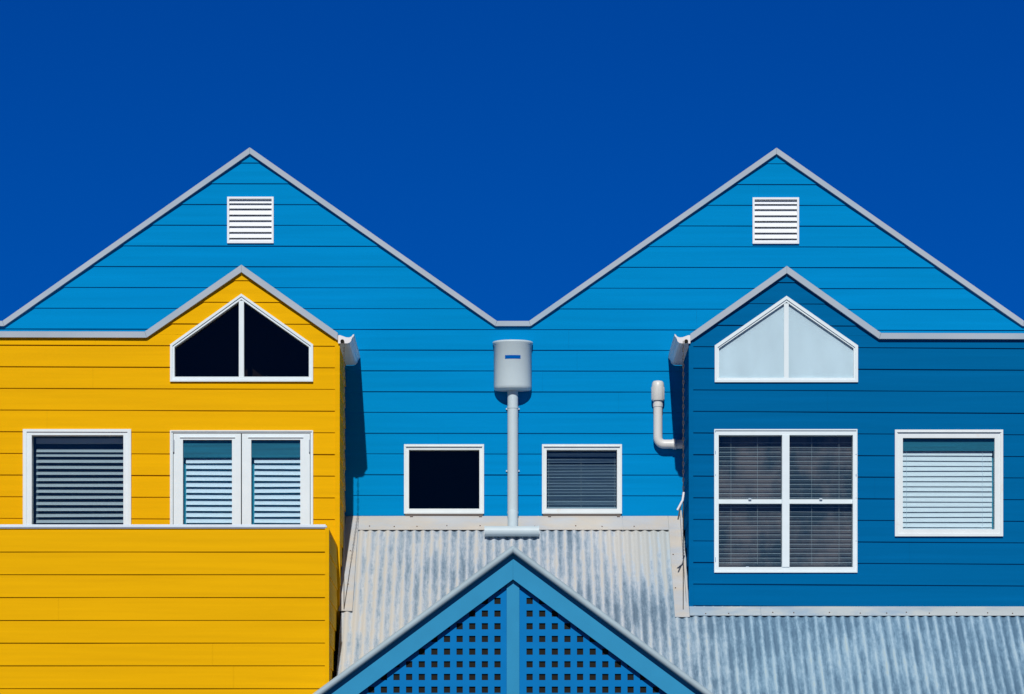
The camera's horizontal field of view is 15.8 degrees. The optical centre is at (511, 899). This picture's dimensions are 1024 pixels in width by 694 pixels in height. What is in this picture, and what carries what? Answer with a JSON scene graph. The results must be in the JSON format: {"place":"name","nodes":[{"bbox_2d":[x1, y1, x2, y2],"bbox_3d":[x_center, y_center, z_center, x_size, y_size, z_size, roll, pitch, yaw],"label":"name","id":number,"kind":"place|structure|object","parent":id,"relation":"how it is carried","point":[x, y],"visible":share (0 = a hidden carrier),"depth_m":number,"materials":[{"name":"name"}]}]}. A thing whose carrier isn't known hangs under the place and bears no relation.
{"place":"outdoors","nodes":[
{"label":"outdoors","id":0,"kind":"place"},
{"bbox_2d":[0,147,1023,626],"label":"twin gable house","id":1,"kind":"structure","parent":0,"point":[458,405],"depth_m":32.11,"materials":[{"name":"blue paint"}]},
{"bbox_2d":[404,444,483,516],"bbox_3d":[-0.591,-3.642,32.150,0.695,0.635,0.140,0,0,0],"label":"window","id":2,"kind":"structure","parent":1,"relation":"in","point":[479,512],"depth_m":32.10,"materials":[{"name":"metal"}]},
{"bbox_2d":[542,444,621,516],"bbox_3d":[0.608,-3.642,32.182,0.694,0.635,0.204,0,0,0],"label":"window","id":3,"kind":"structure","parent":1,"relation":"in","point":[578,479],"depth_m":32.21,"materials":[{"name":"metal"}]},
{"bbox_2d":[0,0,1023,326],"label":"sky","id":4,"kind":"structure","parent":0,"point":[513,151],"materials":[{"name":"blue"}]},
{"label":"ground","id":5,"kind":"structure","parent":0,"visible":0},
{"bbox_2d":[0,265,359,693],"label":"yellow house","id":6,"kind":"structure","parent":5,"relation":"on","point":[172,506],"depth_m":30.87,"materials":[{"name":"paint"}]},
{"bbox_2d":[23,429,130,523],"bbox_3d":[-3.634,-3.338,30.967,0.904,1.191,0.224,0,0,0],"label":"window","id":7,"kind":"structure","parent":6,"relation":"in","point":[71,476],"depth_m":30.99,"materials":[{"name":"white glass"}]},
{"bbox_2d":[170,294,312,381],"bbox_3d":[-2.259,-4.698,30.920,1.194,0.734,0.130,0,0,0],"label":"window","id":8,"kind":"structure","parent":6,"relation":"in","point":[241,299],"depth_m":30.87,"materials":[{"name":"white wood"}]},
{"bbox_2d":[170,430,312,523],"bbox_3d":[-2.259,-2.965,30.920,1.195,1.917,0.130,0,0,0],"label":"french window","id":9,"kind":"structure","parent":6,"relation":"in","point":[217,476],"depth_m":30.90,"materials":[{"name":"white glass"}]},
{"bbox_2d":[343,347,344,489],"bbox_3d":[-1.401,-3.543,30.835,0.017,2.250,0.028,0,0,18],"label":"drainpipe","id":10,"kind":"object","parent":6,"relation":"hanging from","point":[343,416],"visible":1,"depth_m":30.83,"materials":[{"name":"metal"}]},
{"bbox_2d":[313,546,712,693],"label":"lattice gable","id":11,"kind":"structure","parent":5,"relation":"on","point":[512,620],"depth_m":29.05,"materials":[{"name":"wood"}]},
{"bbox_2d":[337,510,1023,693],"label":"roof","id":12,"kind":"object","parent":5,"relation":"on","point":[400,572],"visible":0.77,"depth_m":30.76,"materials":[{"name":"metal"}]},
{"bbox_2d":[651,266,1023,605],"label":"dark blue house","id":13,"kind":"structure","parent":5,"relation":"on","point":[836,453],"depth_m":30.88,"materials":[{"name":"paint"}]},
{"bbox_2d":[676,341,684,609],"bbox_3d":[1.409,-3.543,30.816,0.074,2.250,0.038,0,0,-32],"label":"drainpipe","id":14,"kind":"object","parent":13,"relation":"hanging from","point":[680,504],"visible":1,"depth_m":30.83,"materials":[{"name":"metal"}]},
{"bbox_2d":[714,429,856,572],"bbox_3d":[2.288,-3.335,30.932,1.196,1.199,0.138,0,0,0],"label":"window","id":15,"kind":"structure","parent":13,"relation":"in","point":[785,500],"depth_m":30.99,"materials":[{"name":"glass"}]},
{"bbox_2d":[715,296,857,381],"bbox_3d":[2.293,-4.687,30.923,1.197,0.722,0.124,0,0,0],"label":"window","id":16,"kind":"structure","parent":13,"relation":"in","point":[786,342],"depth_m":30.90,"materials":[{"name":"white glass"}]},
{"bbox_2d":[895,430,1002,536],"bbox_3d":[3.651,-3.484,30.917,0.904,0.891,0.136,0,0,0],"label":"window","id":17,"kind":"structure","parent":13,"relation":"in","point":[948,482],"depth_m":30.93,"materials":[{"name":"white glass"}]}
]}

